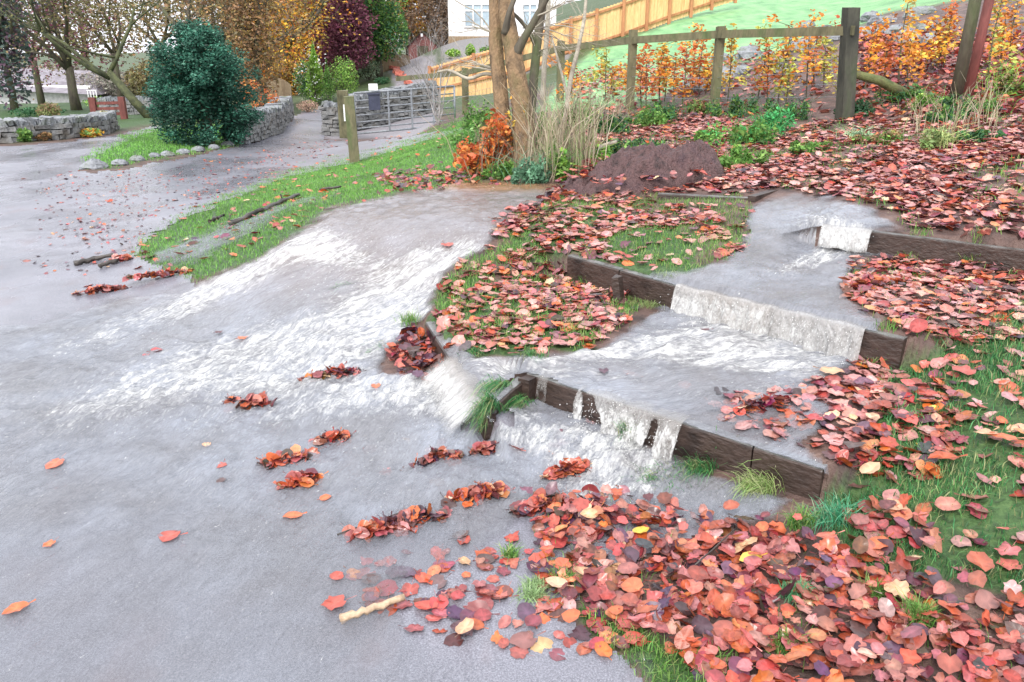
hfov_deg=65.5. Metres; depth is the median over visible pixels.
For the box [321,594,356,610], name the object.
fallen leaf
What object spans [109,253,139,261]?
leaf clump
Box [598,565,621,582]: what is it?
fallen leaf
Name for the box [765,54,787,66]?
rock
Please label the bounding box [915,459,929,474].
fallen leaf
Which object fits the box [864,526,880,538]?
fallen leaf
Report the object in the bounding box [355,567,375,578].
fallen leaf
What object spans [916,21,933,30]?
rock
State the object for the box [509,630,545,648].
fallen leaf
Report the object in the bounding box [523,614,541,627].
fallen leaf
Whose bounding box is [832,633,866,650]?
fallen leaf
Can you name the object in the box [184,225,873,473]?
spray
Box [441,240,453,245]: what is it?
fallen leaf
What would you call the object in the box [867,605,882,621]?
fallen leaf
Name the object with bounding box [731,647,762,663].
fallen leaf
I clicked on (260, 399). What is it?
leaf clump
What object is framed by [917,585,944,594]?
fallen leaf
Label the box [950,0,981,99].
trunk post
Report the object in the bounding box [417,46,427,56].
door
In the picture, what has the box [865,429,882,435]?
fallen leaf
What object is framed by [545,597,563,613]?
fallen leaf
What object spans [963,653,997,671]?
fallen leaf
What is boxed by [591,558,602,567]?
fallen leaf
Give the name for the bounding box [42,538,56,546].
fallen leaf
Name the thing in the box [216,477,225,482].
fallen leaf
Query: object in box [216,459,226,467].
fallen leaf
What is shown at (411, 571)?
fallen leaf
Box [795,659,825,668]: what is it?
fallen leaf
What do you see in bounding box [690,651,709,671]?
fallen leaf
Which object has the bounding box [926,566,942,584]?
fallen leaf
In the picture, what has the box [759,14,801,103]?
hedge sapling
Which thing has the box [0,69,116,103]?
bungalow
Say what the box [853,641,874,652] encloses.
fallen leaf
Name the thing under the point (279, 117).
stone wall
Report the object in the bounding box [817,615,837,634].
fallen leaf
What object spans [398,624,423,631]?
fallen leaf
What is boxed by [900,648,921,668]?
fallen leaf
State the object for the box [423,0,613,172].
tree
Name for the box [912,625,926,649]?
fallen leaf
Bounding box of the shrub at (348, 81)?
[329,56,358,94]
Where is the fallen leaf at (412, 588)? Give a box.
[399,578,418,596]
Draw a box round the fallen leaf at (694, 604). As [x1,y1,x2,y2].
[688,596,701,610]
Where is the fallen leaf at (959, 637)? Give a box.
[951,626,968,646]
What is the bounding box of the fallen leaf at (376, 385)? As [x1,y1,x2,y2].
[371,383,380,387]
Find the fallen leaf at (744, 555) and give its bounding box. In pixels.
[739,551,767,561]
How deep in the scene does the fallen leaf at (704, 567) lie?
2.63 m
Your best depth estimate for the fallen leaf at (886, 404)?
3.15 m
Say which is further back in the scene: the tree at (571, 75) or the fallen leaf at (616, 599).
the tree at (571, 75)
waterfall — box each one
[424,358,482,425]
[573,398,632,436]
[613,412,677,460]
[671,283,773,334]
[764,305,867,365]
[818,224,872,251]
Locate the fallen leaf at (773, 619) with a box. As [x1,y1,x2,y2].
[769,615,778,629]
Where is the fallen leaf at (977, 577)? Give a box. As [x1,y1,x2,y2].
[968,566,986,587]
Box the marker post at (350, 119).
[343,95,359,162]
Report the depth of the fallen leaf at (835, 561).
2.55 m
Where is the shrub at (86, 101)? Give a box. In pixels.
[81,96,101,106]
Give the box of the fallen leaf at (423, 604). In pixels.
[414,600,443,609]
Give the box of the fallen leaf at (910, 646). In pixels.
[902,618,914,649]
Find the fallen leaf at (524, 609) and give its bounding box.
[517,602,536,620]
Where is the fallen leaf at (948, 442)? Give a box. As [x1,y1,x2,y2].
[941,435,953,448]
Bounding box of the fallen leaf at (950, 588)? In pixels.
[937,577,955,592]
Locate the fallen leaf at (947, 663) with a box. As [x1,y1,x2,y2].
[936,648,962,673]
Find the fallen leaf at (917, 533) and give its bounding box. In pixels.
[909,525,928,545]
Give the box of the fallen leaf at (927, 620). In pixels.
[917,607,928,622]
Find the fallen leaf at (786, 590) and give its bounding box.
[772,577,795,601]
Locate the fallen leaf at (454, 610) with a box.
[446,604,465,619]
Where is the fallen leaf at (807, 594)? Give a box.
[796,583,815,599]
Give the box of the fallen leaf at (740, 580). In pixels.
[734,573,750,587]
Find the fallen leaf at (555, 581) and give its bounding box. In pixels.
[545,576,573,587]
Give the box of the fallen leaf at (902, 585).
[884,579,909,599]
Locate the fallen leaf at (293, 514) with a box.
[282,511,306,517]
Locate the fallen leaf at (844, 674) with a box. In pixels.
[838,667,853,677]
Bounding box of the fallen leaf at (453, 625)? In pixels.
[448,617,472,635]
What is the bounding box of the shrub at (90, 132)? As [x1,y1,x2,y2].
[79,127,103,137]
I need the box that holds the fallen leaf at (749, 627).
[733,621,753,634]
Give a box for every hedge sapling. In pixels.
[248,79,270,106]
[266,91,279,102]
[547,56,584,100]
[583,39,622,98]
[592,59,626,98]
[615,49,641,90]
[635,43,671,107]
[636,53,664,105]
[652,32,685,98]
[652,49,677,100]
[654,47,693,104]
[668,40,706,104]
[681,23,710,96]
[682,22,709,92]
[689,57,711,93]
[697,38,730,91]
[721,23,740,101]
[735,19,791,99]
[749,37,787,102]
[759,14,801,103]
[769,47,802,103]
[790,9,826,98]
[799,15,840,85]
[799,37,839,85]
[820,66,859,93]
[859,8,897,88]
[866,26,904,77]
[896,0,930,80]
[897,26,927,86]
[914,11,952,71]
[927,14,962,70]
[930,0,965,69]
[983,0,1023,90]
[983,7,1013,72]
[992,0,1023,62]
[1008,58,1023,73]
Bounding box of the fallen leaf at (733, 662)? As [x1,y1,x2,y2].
[728,656,749,674]
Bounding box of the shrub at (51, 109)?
[35,102,62,115]
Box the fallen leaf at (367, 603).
[358,598,384,606]
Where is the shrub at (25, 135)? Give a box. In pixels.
[12,127,32,141]
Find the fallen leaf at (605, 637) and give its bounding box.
[599,630,620,645]
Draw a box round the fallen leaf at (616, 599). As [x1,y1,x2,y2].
[605,593,623,605]
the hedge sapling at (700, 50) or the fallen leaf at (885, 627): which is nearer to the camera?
the fallen leaf at (885, 627)
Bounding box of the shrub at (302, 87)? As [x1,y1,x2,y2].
[291,59,323,100]
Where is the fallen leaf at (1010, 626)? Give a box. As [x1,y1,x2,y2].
[1005,621,1023,642]
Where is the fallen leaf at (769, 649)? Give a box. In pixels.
[758,642,775,652]
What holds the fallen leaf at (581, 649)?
on the road
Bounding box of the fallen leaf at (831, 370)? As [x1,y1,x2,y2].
[813,366,843,373]
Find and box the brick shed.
[406,31,440,59]
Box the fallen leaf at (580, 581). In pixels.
[574,576,587,588]
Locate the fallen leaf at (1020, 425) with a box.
[999,423,1023,431]
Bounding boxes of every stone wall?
[0,110,119,142]
[96,95,155,114]
[221,96,293,144]
[318,100,339,135]
[349,80,440,129]
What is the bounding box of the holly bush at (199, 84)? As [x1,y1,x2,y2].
[140,17,266,147]
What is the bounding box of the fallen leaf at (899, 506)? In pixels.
[877,495,907,509]
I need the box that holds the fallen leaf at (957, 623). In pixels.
[932,614,963,628]
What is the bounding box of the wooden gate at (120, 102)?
[88,96,127,118]
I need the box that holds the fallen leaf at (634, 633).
[622,631,653,645]
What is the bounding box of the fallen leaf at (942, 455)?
[928,451,967,459]
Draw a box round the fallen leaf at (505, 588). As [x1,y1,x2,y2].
[491,585,518,598]
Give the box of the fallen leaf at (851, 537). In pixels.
[847,534,866,538]
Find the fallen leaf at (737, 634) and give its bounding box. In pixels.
[723,626,740,643]
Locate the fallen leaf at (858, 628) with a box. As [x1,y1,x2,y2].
[849,620,869,638]
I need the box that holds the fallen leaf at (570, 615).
[561,608,579,622]
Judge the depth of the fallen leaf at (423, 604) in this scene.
2.45 m
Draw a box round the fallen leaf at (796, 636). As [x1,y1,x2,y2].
[790,629,807,641]
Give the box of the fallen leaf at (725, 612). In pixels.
[721,604,733,617]
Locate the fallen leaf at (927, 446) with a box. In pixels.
[917,435,936,453]
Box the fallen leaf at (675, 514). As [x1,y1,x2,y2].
[673,512,680,523]
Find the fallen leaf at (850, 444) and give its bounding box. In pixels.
[833,441,864,447]
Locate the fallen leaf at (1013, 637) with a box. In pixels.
[997,630,1023,642]
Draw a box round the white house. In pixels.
[448,0,555,43]
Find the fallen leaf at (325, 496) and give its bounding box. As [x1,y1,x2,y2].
[317,494,330,499]
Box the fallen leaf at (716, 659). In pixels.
[706,643,718,669]
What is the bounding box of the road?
[0,111,736,681]
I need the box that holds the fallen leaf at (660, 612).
[644,601,663,620]
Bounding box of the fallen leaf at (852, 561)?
[845,555,865,566]
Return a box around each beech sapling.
[452,136,494,175]
[479,107,512,171]
[496,94,524,150]
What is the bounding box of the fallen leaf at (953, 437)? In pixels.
[938,430,959,440]
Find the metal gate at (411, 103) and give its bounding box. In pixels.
[353,85,455,134]
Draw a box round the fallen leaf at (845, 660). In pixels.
[837,654,860,666]
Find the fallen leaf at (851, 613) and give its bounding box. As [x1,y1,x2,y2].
[849,605,868,628]
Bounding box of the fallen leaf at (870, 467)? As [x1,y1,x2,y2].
[856,461,879,475]
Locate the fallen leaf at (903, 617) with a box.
[894,608,916,620]
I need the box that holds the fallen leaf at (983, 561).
[967,547,994,571]
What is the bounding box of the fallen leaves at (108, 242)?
[19,131,439,293]
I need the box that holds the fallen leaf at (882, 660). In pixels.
[880,653,903,673]
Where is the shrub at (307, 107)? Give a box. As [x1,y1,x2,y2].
[296,100,318,111]
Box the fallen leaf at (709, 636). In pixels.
[703,624,724,651]
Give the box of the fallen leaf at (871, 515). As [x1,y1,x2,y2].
[869,514,891,519]
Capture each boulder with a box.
[79,158,108,169]
[111,159,128,165]
[129,155,144,161]
[149,152,160,157]
[161,150,174,156]
[176,148,189,153]
[191,146,204,151]
[208,144,220,149]
[221,141,234,146]
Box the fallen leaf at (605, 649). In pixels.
[594,641,611,659]
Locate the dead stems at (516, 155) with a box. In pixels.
[421,110,554,178]
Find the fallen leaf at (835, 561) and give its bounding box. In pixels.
[831,555,846,564]
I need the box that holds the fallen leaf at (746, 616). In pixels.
[731,604,750,620]
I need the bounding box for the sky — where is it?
[3,0,578,55]
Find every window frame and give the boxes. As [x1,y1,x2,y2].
[463,3,488,26]
[522,3,544,26]
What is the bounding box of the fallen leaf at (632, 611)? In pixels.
[628,596,641,614]
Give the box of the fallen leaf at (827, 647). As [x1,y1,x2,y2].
[823,641,846,665]
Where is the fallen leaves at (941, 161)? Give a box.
[555,26,1023,238]
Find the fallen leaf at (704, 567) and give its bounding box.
[699,565,712,574]
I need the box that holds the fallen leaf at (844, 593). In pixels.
[825,583,847,597]
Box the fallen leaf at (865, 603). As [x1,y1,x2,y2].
[856,596,873,609]
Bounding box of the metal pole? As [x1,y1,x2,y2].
[961,0,993,103]
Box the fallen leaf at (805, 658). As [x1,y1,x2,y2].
[800,653,812,662]
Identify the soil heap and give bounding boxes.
[561,139,727,195]
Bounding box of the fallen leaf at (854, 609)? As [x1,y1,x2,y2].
[849,607,867,611]
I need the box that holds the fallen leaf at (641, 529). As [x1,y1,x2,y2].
[629,526,648,532]
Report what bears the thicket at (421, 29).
on the ground at (752, 14)
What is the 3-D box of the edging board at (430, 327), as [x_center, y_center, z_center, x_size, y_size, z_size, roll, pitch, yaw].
[-0.279,0.159,3.981,0.054,0.153,1.212,-6,21,-17]
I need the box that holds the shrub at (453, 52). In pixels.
[445,48,460,57]
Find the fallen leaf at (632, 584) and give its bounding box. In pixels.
[621,577,649,591]
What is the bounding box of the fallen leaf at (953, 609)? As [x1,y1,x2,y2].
[938,598,960,614]
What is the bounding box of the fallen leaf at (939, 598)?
[933,596,958,600]
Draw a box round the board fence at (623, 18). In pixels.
[428,0,736,95]
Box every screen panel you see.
[267,78,292,101]
[383,53,409,71]
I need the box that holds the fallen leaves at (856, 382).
[714,252,1023,458]
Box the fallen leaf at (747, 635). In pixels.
[740,626,761,651]
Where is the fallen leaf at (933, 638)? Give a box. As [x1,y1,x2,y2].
[928,630,943,648]
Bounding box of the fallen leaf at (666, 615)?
[660,609,670,621]
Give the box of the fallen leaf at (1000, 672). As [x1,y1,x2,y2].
[996,666,1008,675]
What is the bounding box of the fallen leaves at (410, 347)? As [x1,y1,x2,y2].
[383,322,453,379]
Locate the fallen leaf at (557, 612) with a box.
[549,609,566,622]
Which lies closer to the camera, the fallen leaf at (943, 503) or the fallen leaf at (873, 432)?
the fallen leaf at (943, 503)
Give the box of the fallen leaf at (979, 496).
[954,493,988,498]
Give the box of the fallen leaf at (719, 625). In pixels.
[712,620,734,636]
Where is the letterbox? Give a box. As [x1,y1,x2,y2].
[367,93,380,109]
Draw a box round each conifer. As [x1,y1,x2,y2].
[301,41,325,103]
[321,60,335,100]
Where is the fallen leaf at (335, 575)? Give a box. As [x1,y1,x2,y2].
[329,571,343,579]
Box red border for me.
[389,65,412,83]
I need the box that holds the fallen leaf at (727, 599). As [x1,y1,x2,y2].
[714,593,733,610]
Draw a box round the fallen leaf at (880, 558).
[875,555,890,563]
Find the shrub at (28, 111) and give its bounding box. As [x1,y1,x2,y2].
[8,106,65,116]
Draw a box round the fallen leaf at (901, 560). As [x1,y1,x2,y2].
[892,540,911,568]
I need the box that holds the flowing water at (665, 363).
[439,305,848,471]
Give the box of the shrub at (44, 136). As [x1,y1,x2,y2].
[34,132,51,140]
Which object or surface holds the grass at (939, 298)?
on the ground at (752, 14)
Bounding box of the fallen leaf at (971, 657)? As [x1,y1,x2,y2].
[969,654,981,663]
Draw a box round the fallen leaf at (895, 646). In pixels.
[882,641,904,654]
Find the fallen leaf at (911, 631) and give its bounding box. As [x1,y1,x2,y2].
[897,625,921,637]
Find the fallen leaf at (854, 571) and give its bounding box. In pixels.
[842,565,868,579]
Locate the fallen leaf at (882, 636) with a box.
[870,632,887,642]
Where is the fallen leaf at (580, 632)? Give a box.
[567,623,595,640]
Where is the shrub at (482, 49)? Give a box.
[479,45,488,51]
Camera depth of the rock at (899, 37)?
12.88 m
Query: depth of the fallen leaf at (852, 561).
2.50 m
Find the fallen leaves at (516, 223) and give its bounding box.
[488,184,754,269]
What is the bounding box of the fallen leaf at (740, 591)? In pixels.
[735,587,757,596]
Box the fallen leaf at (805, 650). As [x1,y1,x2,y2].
[785,645,813,655]
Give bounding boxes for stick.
[73,253,114,265]
[98,259,117,268]
[208,214,224,222]
[228,193,300,225]
[319,186,340,190]
[337,513,397,534]
[339,594,404,624]
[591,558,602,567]
[694,527,736,564]
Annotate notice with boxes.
[368,84,377,89]
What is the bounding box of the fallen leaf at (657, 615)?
[656,608,672,620]
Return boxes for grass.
[79,120,237,169]
[131,106,511,283]
[432,240,643,356]
[493,190,752,272]
[525,488,1022,681]
[569,107,1023,233]
[579,600,755,681]
[822,292,1023,587]
[846,254,1023,342]
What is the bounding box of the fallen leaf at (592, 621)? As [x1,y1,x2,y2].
[583,616,606,626]
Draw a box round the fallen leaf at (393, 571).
[385,562,407,577]
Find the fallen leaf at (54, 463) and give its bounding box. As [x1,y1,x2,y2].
[45,453,65,468]
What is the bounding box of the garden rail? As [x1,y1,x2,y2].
[86,90,96,96]
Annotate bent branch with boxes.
[598,140,616,148]
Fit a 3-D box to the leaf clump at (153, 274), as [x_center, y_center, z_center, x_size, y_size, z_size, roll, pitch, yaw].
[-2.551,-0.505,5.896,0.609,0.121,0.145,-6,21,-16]
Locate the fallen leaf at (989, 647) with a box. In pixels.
[973,643,994,656]
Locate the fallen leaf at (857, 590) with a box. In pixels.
[848,583,866,601]
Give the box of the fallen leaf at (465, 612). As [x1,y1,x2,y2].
[460,608,474,619]
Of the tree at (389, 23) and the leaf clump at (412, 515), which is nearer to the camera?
the leaf clump at (412, 515)
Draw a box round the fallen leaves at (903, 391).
[834,331,1023,571]
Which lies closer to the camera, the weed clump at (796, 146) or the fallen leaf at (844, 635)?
the fallen leaf at (844, 635)
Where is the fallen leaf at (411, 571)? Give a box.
[389,565,415,578]
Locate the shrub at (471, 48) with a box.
[465,43,475,55]
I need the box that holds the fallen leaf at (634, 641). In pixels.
[618,635,643,643]
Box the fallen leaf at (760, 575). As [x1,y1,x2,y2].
[754,565,766,591]
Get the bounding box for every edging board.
[425,321,495,439]
[478,376,521,440]
[527,372,754,477]
[567,254,623,292]
[620,269,907,369]
[657,193,747,199]
[747,189,778,201]
[750,447,826,500]
[819,226,1023,270]
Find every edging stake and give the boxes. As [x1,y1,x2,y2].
[518,375,535,400]
[611,274,623,304]
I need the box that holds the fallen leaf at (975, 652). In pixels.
[963,641,981,659]
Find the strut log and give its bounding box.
[857,71,907,99]
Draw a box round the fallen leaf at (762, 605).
[756,591,765,613]
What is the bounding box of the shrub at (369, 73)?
[355,58,380,79]
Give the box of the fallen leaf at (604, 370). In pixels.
[598,368,608,372]
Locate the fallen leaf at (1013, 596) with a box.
[1007,588,1023,601]
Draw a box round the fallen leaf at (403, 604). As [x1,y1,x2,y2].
[392,599,412,608]
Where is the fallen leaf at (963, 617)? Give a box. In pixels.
[944,613,976,622]
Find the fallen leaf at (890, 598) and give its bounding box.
[885,592,899,610]
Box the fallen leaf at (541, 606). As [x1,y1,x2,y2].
[535,601,554,613]
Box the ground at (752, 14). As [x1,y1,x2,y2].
[0,0,1023,681]
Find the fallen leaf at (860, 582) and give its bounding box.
[851,577,881,593]
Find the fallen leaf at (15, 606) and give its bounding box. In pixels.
[1,599,35,614]
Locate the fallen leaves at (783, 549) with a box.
[520,481,1023,681]
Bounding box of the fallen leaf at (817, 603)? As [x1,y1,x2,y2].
[812,600,833,608]
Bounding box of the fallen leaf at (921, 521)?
[913,514,940,533]
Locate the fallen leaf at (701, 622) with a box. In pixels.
[687,614,713,633]
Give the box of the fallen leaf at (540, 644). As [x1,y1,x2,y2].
[528,631,552,653]
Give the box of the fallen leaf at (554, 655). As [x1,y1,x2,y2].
[548,648,565,660]
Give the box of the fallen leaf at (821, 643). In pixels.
[818,636,847,651]
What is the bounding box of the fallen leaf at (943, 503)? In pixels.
[929,496,960,510]
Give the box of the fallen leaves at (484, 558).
[345,530,629,658]
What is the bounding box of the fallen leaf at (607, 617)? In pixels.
[600,606,614,620]
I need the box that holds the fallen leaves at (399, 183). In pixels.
[137,125,510,267]
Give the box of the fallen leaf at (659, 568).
[643,558,667,571]
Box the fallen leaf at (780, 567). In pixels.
[771,563,788,575]
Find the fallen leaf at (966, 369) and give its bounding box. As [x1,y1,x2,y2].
[952,365,981,374]
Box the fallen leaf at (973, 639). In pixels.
[957,626,977,644]
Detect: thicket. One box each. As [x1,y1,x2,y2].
[26,63,89,70]
[65,69,142,97]
[121,57,180,95]
[224,25,240,49]
[234,57,270,101]
[236,22,298,65]
[269,58,303,95]
[293,29,332,79]
[329,48,372,79]
[395,11,442,45]
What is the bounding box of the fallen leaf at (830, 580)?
[825,575,843,587]
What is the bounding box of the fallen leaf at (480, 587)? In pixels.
[464,584,498,596]
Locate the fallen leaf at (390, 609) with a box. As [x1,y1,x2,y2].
[377,591,397,615]
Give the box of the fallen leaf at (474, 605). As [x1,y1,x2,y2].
[466,600,499,616]
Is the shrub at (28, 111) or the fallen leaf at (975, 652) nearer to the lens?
the fallen leaf at (975, 652)
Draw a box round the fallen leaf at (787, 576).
[772,572,799,579]
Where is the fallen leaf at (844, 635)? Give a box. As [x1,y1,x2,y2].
[838,632,851,640]
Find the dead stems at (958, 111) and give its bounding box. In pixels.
[902,73,1010,140]
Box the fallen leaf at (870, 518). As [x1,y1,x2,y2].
[866,514,880,523]
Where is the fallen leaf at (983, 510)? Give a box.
[964,504,988,512]
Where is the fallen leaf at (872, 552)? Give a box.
[866,539,890,561]
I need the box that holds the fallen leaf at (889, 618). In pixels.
[874,606,900,621]
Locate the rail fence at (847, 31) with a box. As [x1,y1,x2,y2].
[395,7,860,120]
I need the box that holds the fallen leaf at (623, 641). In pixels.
[608,634,629,648]
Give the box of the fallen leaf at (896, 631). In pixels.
[891,628,912,638]
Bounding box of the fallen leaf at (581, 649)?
[576,643,592,655]
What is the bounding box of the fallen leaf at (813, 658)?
[807,654,831,666]
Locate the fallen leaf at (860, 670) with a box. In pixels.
[846,663,872,674]
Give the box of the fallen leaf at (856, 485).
[848,483,868,487]
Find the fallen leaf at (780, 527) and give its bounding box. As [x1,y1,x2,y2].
[768,514,786,533]
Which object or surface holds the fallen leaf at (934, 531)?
on the ground at (752, 14)
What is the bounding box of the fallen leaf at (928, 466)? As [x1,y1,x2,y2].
[924,462,942,478]
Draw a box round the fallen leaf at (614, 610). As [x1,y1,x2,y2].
[607,605,624,614]
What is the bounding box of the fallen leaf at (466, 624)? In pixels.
[455,617,473,636]
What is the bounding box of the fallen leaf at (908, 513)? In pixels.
[888,503,912,519]
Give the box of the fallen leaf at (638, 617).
[628,612,653,620]
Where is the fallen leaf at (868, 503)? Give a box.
[864,500,879,512]
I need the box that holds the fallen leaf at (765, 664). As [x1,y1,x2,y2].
[751,659,779,670]
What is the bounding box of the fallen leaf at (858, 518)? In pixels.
[851,513,869,524]
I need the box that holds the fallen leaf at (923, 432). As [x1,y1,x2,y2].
[914,425,930,435]
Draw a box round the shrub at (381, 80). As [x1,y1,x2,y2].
[374,77,389,84]
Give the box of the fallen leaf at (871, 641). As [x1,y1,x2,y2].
[864,639,887,658]
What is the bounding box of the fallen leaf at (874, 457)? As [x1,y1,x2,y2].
[856,450,877,461]
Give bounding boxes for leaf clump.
[75,283,131,294]
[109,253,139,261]
[122,265,193,281]
[221,394,245,404]
[233,391,277,410]
[256,444,322,469]
[273,468,328,489]
[297,361,363,380]
[308,426,355,446]
[342,511,417,542]
[378,503,451,528]
[409,445,464,467]
[440,479,515,508]
[467,440,498,455]
[506,487,576,517]
[540,456,592,479]
[597,290,630,301]
[728,393,800,415]
[841,273,898,292]
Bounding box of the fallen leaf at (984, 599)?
[975,588,999,616]
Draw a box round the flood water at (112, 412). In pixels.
[0,182,780,679]
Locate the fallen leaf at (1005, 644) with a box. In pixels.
[999,638,1013,648]
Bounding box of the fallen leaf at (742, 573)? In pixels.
[737,571,753,586]
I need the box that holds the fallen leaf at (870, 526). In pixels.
[848,519,876,531]
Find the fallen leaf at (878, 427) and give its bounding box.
[870,422,891,435]
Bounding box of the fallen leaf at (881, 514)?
[873,512,883,529]
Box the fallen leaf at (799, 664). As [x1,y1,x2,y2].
[786,658,809,667]
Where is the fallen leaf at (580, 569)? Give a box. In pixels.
[573,566,587,574]
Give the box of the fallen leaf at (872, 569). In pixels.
[866,565,888,575]
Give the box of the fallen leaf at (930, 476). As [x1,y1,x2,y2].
[904,470,932,480]
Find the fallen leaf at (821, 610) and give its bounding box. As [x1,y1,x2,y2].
[813,605,829,617]
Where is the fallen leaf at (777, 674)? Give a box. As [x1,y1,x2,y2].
[768,667,790,681]
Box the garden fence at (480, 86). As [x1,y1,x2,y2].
[437,71,508,96]
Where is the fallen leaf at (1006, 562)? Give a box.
[996,557,1022,569]
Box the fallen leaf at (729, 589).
[722,585,734,593]
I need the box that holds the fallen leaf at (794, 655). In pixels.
[784,650,805,661]
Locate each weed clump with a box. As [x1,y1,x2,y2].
[428,91,562,132]
[436,116,494,149]
[445,121,511,149]
[471,145,609,185]
[479,158,514,180]
[509,139,592,182]
[535,99,596,146]
[549,93,614,125]
[570,138,640,166]
[575,104,658,134]
[601,130,665,153]
[624,100,670,127]
[638,96,693,121]
[672,95,720,112]
[683,128,727,141]
[690,88,779,118]
[702,105,787,146]
[706,139,772,168]
[739,100,798,134]
[759,92,823,121]
[787,139,836,153]
[833,96,900,116]
[836,124,879,140]
[848,129,910,143]
[874,78,941,102]
[891,85,950,110]
[918,122,980,149]
[923,101,1001,124]
[935,126,1006,142]
[941,88,1023,116]
[975,56,1023,95]
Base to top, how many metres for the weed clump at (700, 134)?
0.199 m
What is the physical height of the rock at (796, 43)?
0.347 m
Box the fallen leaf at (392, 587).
[376,579,405,595]
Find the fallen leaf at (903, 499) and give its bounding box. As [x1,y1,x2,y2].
[898,493,911,509]
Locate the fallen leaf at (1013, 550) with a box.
[994,540,1021,555]
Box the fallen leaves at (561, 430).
[363,418,594,481]
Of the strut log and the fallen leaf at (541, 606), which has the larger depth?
the strut log
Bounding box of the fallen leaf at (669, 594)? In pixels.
[667,591,683,598]
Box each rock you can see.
[677,81,705,92]
[709,53,730,63]
[722,66,742,81]
[734,44,760,59]
[739,64,751,73]
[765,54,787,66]
[773,65,789,74]
[789,37,811,51]
[802,20,815,26]
[826,36,839,41]
[859,24,871,37]
[860,10,877,22]
[866,13,890,26]
[883,23,912,35]
[885,15,896,22]
[893,29,921,42]
[902,7,921,18]
[916,6,936,14]
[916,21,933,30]
[920,31,945,44]
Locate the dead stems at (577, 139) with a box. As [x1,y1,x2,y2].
[470,76,638,181]
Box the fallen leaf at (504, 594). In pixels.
[492,591,507,601]
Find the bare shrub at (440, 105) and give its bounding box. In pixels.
[390,1,521,124]
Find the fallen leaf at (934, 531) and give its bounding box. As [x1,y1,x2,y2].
[923,527,941,556]
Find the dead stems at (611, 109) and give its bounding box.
[571,85,635,119]
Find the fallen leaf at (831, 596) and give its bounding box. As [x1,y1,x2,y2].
[815,594,836,607]
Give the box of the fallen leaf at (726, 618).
[716,617,746,626]
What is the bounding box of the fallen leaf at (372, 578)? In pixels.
[361,573,381,583]
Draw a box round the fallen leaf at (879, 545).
[869,532,893,548]
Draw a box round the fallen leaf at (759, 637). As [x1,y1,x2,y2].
[749,630,775,645]
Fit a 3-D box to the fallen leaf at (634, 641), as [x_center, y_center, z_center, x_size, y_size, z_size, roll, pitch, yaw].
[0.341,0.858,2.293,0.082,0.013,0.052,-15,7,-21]
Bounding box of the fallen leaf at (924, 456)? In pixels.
[919,449,937,465]
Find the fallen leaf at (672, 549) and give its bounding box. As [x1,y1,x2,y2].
[662,546,674,561]
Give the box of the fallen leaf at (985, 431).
[976,426,998,433]
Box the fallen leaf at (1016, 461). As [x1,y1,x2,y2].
[1008,455,1023,466]
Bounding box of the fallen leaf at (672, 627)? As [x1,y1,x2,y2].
[665,611,680,633]
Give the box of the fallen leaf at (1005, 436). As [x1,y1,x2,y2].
[987,431,1023,440]
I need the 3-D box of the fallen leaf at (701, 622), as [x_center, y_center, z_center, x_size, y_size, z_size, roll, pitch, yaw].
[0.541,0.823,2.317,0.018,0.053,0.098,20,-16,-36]
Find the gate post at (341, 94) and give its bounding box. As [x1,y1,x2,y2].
[336,90,348,138]
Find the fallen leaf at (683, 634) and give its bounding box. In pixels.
[674,628,693,648]
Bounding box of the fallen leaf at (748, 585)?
[735,578,758,592]
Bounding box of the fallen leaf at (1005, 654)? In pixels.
[994,649,1016,660]
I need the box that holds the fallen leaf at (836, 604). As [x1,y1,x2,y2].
[824,602,845,607]
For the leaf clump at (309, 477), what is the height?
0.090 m
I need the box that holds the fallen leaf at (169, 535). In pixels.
[159,530,187,541]
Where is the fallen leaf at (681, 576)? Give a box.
[664,573,690,578]
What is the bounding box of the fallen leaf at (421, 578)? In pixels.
[413,568,432,584]
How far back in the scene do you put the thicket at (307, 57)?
47.15 m
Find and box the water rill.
[159,197,309,259]
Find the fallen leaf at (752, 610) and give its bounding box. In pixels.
[742,599,757,621]
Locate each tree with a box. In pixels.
[0,0,46,110]
[0,0,189,117]
[1,0,135,105]
[6,0,137,110]
[12,0,149,71]
[44,0,174,96]
[93,0,209,64]
[119,0,264,96]
[126,0,242,45]
[151,0,326,106]
[170,0,254,48]
[245,0,362,94]
[277,0,335,60]
[278,0,379,88]
[322,0,410,77]
[379,0,402,48]
[385,0,439,55]
[400,0,448,45]
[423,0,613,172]
[514,0,615,127]
[540,0,549,126]
[551,0,587,126]
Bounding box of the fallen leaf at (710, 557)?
[699,553,716,566]
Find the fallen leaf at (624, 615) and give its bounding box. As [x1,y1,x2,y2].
[616,610,638,628]
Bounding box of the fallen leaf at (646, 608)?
[637,596,661,612]
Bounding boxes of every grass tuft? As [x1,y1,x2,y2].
[393,307,422,326]
[461,388,504,438]
[463,343,495,357]
[471,372,538,414]
[497,541,528,567]
[510,577,559,609]
[517,346,549,360]
[518,574,549,591]
[547,561,580,590]
[612,418,638,442]
[630,461,691,490]
[636,269,677,307]
[662,425,725,486]
[714,459,784,499]
[765,612,825,654]
[773,499,827,536]
[775,566,829,604]
[788,491,876,533]
[845,569,909,599]
[858,315,901,369]
[886,582,954,635]
[897,222,932,261]
[958,223,990,264]
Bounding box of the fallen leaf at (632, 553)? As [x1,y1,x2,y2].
[620,541,639,561]
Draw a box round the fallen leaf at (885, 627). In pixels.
[878,616,893,634]
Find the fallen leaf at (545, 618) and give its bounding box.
[534,606,550,628]
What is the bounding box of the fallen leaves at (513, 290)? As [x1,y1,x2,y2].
[431,244,640,354]
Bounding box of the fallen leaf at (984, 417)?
[981,415,999,424]
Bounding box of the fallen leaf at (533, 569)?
[526,553,548,573]
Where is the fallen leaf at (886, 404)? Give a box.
[870,400,896,409]

